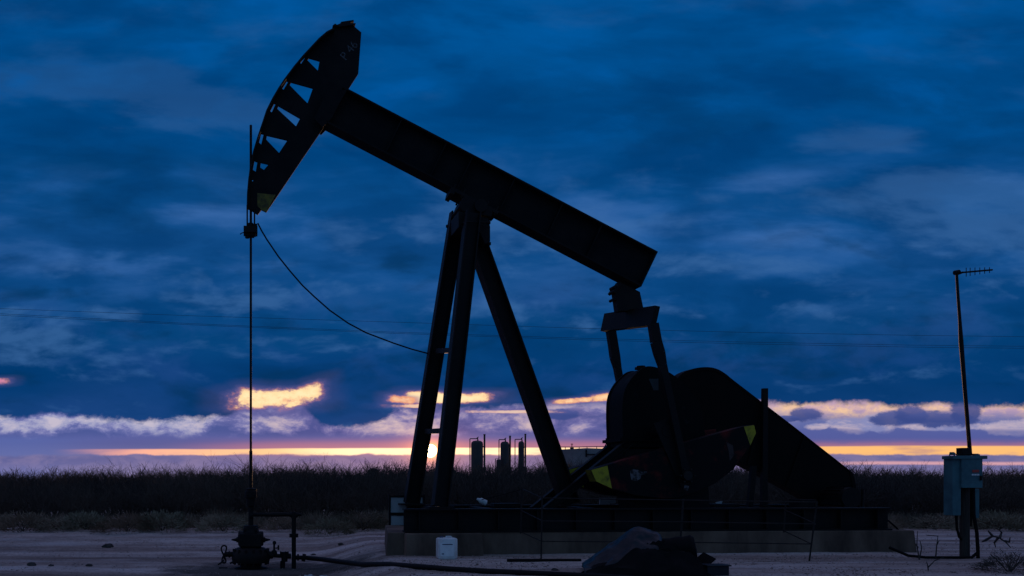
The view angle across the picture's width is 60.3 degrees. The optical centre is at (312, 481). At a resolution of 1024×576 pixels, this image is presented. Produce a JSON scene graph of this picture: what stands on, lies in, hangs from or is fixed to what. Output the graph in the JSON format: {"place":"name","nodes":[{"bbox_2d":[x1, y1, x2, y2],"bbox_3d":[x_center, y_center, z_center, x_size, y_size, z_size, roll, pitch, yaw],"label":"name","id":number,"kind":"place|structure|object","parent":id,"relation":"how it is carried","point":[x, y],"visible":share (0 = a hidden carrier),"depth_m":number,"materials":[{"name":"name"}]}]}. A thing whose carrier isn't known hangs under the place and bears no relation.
{"place":"outdoors","nodes":[
{"label":"outdoors","id":0,"kind":"place"},
{"bbox_2d":[2,315,965,347],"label":"power line","id":1,"kind":"object","parent":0,"point":[482,336],"visible":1,"depth_m":61.99,"materials":[{"name":"metal"}]},
{"bbox_2d":[12,314,958,345],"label":"power line","id":2,"kind":"object","parent":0,"point":[498,335],"visible":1,"depth_m":61.99,"materials":[{"name":"metal"}]},
{"bbox_2d":[0,308,1017,336],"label":"power line","id":3,"kind":"object","parent":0,"point":[531,326],"visible":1,"depth_m":61.99,"materials":[{"name":"metal"}]},
{"bbox_2d":[0,503,1023,575],"bbox_3d":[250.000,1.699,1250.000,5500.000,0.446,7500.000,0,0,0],"label":"ground","id":4,"kind":"structure","parent":0,"point":[43,546],"depth_m":18.97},
{"bbox_2d":[0,510,60,532],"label":"bush","id":5,"kind":"object","parent":4,"relation":"on","point":[5,524],"visible":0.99,"depth_m":25.57,"materials":[{"name":"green plant"}]},
{"bbox_2d":[27,562,35,565],"bbox_3d":[-6.292,1.877,19.008,0.216,0.123,0.189,0,0,0],"label":"clod","id":6,"kind":"object","parent":4,"relation":"on","point":[31,564],"visible":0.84,"depth_m":18.94,"materials":[{"name":"soil"}]},
{"bbox_2d":[34,516,80,532],"bbox_3d":[-7.845,1.295,26.057,1.380,0.564,1.638,0,0,16],"label":"bush","id":7,"kind":"object","parent":4,"relation":"on","point":[59,525],"visible":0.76,"depth_m":25.86,"materials":[{"name":"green plant"}]},
{"bbox_2d":[58,510,112,531],"bbox_3d":[-7.075,1.214,26.378,1.973,0.660,1.801,0,0,31],"label":"bush","id":8,"kind":"object","parent":4,"relation":"on","point":[86,517],"visible":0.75,"depth_m":26.12,"materials":[{"name":"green plant"}]},
{"bbox_2d":[101,543,113,547],"bbox_3d":[-5.433,1.732,22.510,0.256,0.156,0.225,0,0,24],"label":"clod","id":9,"kind":"object","parent":4,"relation":"on","point":[109,545],"visible":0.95,"depth_m":22.43,"materials":[{"name":"soil"}]},
{"bbox_2d":[87,510,160,534],"bbox_3d":[-5.650,1.222,25.574,2.352,0.744,1.711,0,0,-43],"label":"bush","id":10,"kind":"object","parent":4,"relation":"on","point":[110,524],"visible":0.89,"depth_m":25.31,"materials":[{"name":"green plant"}]},
{"bbox_2d":[135,509,190,533],"bbox_3d":[-4.525,1.217,25.908,1.752,0.727,2.328,0,0,-28],"label":"bush","id":11,"kind":"object","parent":4,"relation":"on","point":[166,519],"visible":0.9,"depth_m":25.64,"materials":[{"name":"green plant"}]},
{"bbox_2d":[191,513,247,532],"bbox_3d":[-2.680,1.248,25.862,2.031,0.699,1.712,0,0,-12],"label":"bush","id":12,"kind":"object","parent":4,"relation":"on","point":[216,518],"visible":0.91,"depth_m":25.55,"materials":[{"name":"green plant"}]},
{"bbox_2d":[218,488,305,569],"bbox_3d":[-1.056,1.056,18.392,2.009,1.824,0.840,0,0,0],"label":"wellhead","id":13,"kind":"object","parent":4,"relation":"on","point":[249,553],"visible":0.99,"depth_m":18.29,"materials":[{"name":"black metal"}]},
{"bbox_2d":[298,516,359,534],"bbox_3d":[0.484,1.306,24.916,1.864,0.590,1.356,0,0,19],"label":"bush","id":14,"kind":"object","parent":4,"relation":"on","point":[330,524],"visible":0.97,"depth_m":24.77,"materials":[{"name":"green plant"}]},
{"bbox_2d":[334,509,387,531],"bbox_3d":[1.598,1.182,25.946,1.824,0.757,2.423,0,0,34],"label":"bush","id":15,"kind":"object","parent":4,"relation":"on","point":[378,522],"visible":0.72,"depth_m":25.72,"materials":[{"name":"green plant"}]},
{"bbox_2d":[436,536,456,558],"bbox_3d":[2.593,1.274,16.347,0.370,0.433,0.336,0,0,-3],"label":"plastic jug","id":16,"kind":"object","parent":4,"relation":"on","point":[446,547],"visible":1,"depth_m":16.19,"materials":[{"name":"plastic"}]},
{"bbox_2d":[306,556,629,575],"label":"flow line","id":17,"kind":"object","parent":4,"relation":"on","point":[441,568],"visible":0.95,"depth_m":14.01,"materials":[{"name":"black metal"}]},
{"bbox_2d":[469,434,485,475],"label":"separator vessel","id":18,"kind":"object","parent":4,"relation":"on","point":[477,451],"visible":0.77,"depth_m":94.55,"materials":[{"name":"grey metal"}]},
{"bbox_2d":[495,436,510,469],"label":"separator vessel","id":19,"kind":"object","parent":4,"relation":"on","point":[505,450],"visible":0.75,"depth_m":98.64,"materials":[{"name":"grey metal"}]},
{"bbox_2d":[0,453,1023,522],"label":"brush thicket","id":20,"kind":"object","parent":4,"relation":"on","point":[296,489],"visible":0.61,"depth_m":30.76,"materials":[{"name":"brown plant"}]},
{"bbox_2d":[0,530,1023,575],"bbox_3d":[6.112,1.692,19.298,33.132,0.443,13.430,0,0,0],"label":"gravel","id":21,"kind":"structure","parent":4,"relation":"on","point":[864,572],"depth_m":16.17,"materials":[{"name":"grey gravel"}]},
{"bbox_2d":[515,434,526,469],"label":"separator vessel","id":22,"kind":"object","parent":4,"relation":"on","point":[521,451],"visible":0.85,"depth_m":102.77,"materials":[{"name":"grey metal"}]},
{"bbox_2d":[507,559,581,561],"bbox_3d":[4.295,1.470,15.700,1.368,0.060,0.060,0,0,0],"label":"hose","id":23,"kind":"object","parent":4,"relation":"on","point":[529,560],"visible":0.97,"depth_m":15.68,"materials":[{"name":"black rubber"}]},
{"bbox_2d":[562,444,605,466],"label":"oil tank","id":24,"kind":"object","parent":4,"relation":"on","point":[585,453],"visible":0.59,"depth_m":105.04,"materials":[{"name":"metal"}]},
{"bbox_2d":[582,526,661,572],"bbox_3d":[5.202,1.145,14.000,1.696,0.782,1.158,0,0,0],"label":"tarp heap","id":25,"kind":"object","parent":4,"relation":"on","point":[619,548],"visible":0.57,"depth_m":13.84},
{"bbox_2d":[581,540,713,575],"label":"junk pile","id":26,"kind":"object","parent":4,"relation":"on","point":[666,559],"visible":0.98,"depth_m":13.32,"materials":[{"name":"black rubber"}]},
{"bbox_2d":[662,535,697,557],"bbox_3d":[5.995,1.118,13.850,0.520,0.426,0.430,-11,-4,24],"label":"roll","id":27,"kind":"object","parent":26,"relation":"on","point":[685,543],"visible":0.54,"depth_m":13.67,"materials":[{"name":"black rubber"}]},
{"bbox_2d":[698,552,715,562],"bbox_3d":[6.325,1.316,13.750,0.331,0.305,0.289,0,0,0],"label":"scrap board","id":28,"kind":"object","parent":26,"relation":"on","point":[703,557],"visible":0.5,"depth_m":13.74,"materials":[{"name":"black wood"}]},
{"bbox_2d":[384,525,916,555],"bbox_3d":[7.046,1.397,18.960,11.380,0.705,3.228,0,0,-4],"label":"concrete base","id":29,"kind":"object","parent":4,"relation":"on","point":[398,541],"visible":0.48,"depth_m":17.62,"materials":[{"name":"grey concrete"}]},
{"bbox_2d":[388,494,424,524],"bbox_3d":[2.246,0.770,20.142,0.865,0.908,0.070,0,0,-4],"label":"electrical box","id":30,"kind":"object","parent":29,"relation":"on","point":[395,514],"visible":0.46,"depth_m":20.11,"materials":[{"name":"grey metal"}]},
{"bbox_2d":[240,20,892,531],"bbox_3d":[5.930,-4.503,18.991,15.054,11.091,3.000,0,0,-4],"label":"pump jack","id":31,"kind":"object","parent":29,"relation":"on","point":[692,434],"visible":1,"depth_m":18.60,"materials":[{"name":"black metal"}]},
{"bbox_2d":[257,223,427,353],"bbox_3d":[0.751,-4.266,19.035,4.097,2.682,0.136,0,0,-17],"label":"cable","id":32,"kind":"object","parent":31,"relation":"hanging from","point":[326,306],"visible":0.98,"depth_m":18.89,"materials":[{"name":"black rubber"}]},
{"bbox_2d":[520,488,817,560],"bbox_3d":[6.838,0.829,16.476,5.329,1.390,1.181,0,0,0],"label":"guard rail","id":33,"kind":"object","parent":4,"relation":"on","point":[813,523],"visible":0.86,"depth_m":15.91,"materials":[{"name":"black metal"}]},
{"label":"tie wire","id":34,"kind":"object","parent":33,"relation":"attached to","visible":0},
{"bbox_2d":[477,498,486,504],"bbox_3d":[3.905,0.462,19.500,0.250,0.130,0.127,25,0,0],"label":"bottle","id":35,"kind":"object","parent":34,"relation":"attached to","point":[482,502],"visible":0.99,"depth_m":19.45,"materials":[{"name":"white plastic"}]},
{"bbox_2d":[702,563,731,575],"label":"crate","id":36,"kind":"object","parent":4,"relation":"on","point":[718,569],"visible":0.77,"depth_m":13.33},
{"bbox_2d":[915,531,921,559],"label":"weed","id":37,"kind":"object","parent":4,"relation":"on","point":[919,556],"visible":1,"depth_m":15.89,"materials":[{"name":"brown plant"}]},
{"bbox_2d":[903,512,958,530],"bbox_3d":[19.232,1.233,26.200,1.795,0.600,1.638,0,0,-25],"label":"bush","id":38,"kind":"object","parent":4,"relation":"on","point":[951,526],"visible":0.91,"depth_m":26.16,"materials":[{"name":"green plant"}]},
{"bbox_2d":[926,535,939,557],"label":"weed","id":39,"kind":"object","parent":4,"relation":"on","point":[936,544],"visible":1,"depth_m":15.89,"materials":[{"name":"brown plant"}]},
{"bbox_2d":[889,546,977,558],"bbox_3d":[11.949,1.376,16.301,1.704,0.241,0.055,0,0,0],"label":"power cable","id":40,"kind":"object","parent":4,"relation":"on","point":[933,557],"visible":0.98,"depth_m":16.28,"materials":[{"name":"black rubber"}]},
{"bbox_2d":[926,557,943,570],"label":"weed","id":41,"kind":"object","parent":4,"relation":"on","point":[932,563],"visible":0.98,"depth_m":14.20,"materials":[{"name":"brown plant"}]},
{"bbox_2d":[942,448,986,557],"bbox_3d":[12.633,0.577,16.427,0.773,2.446,0.405,0,0,0],"label":"control cabinet","id":42,"kind":"object","parent":4,"relation":"on","point":[963,473],"visible":0.96,"depth_m":16.34,"materials":[{"name":"grey metal"}]},
{"bbox_2d":[953,267,992,455],"bbox_3d":[12.870,-2.328,16.487,0.746,3.672,0.117,0,0,0],"label":"antenna","id":43,"kind":"object","parent":42,"relation":"on","point":[956,273],"visible":1,"depth_m":16.48,"materials":[{"name":"black metal"}]},
{"bbox_2d":[967,548,1023,573],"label":"bush","id":44,"kind":"object","parent":4,"relation":"on","point":[994,564],"visible":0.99,"depth_m":14.04,"materials":[{"name":"brown plant"}]},
{"bbox_2d":[982,530,1010,547],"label":"dead branch","id":45,"kind":"object","parent":4,"relation":"on","point":[996,537],"visible":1,"depth_m":16.89,"materials":[{"name":"brown wood"}]},
{"bbox_2d":[970,510,1023,531],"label":"bush","id":46,"kind":"object","parent":4,"relation":"on","point":[997,517],"visible":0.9,"depth_m":25.76,"materials":[{"name":"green plant"}]},
{"bbox_2d":[0,0,1023,477],"label":"sky","id":47,"kind":"structure","parent":0,"point":[790,168],"materials":[{"name":"blue"}]},
{"bbox_2d":[1,507,1023,528],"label":"dry grass","id":48,"kind":"structure","parent":0,"point":[312,519],"depth_m":27.09,"materials":[{"name":"brown plant"}]}
]}

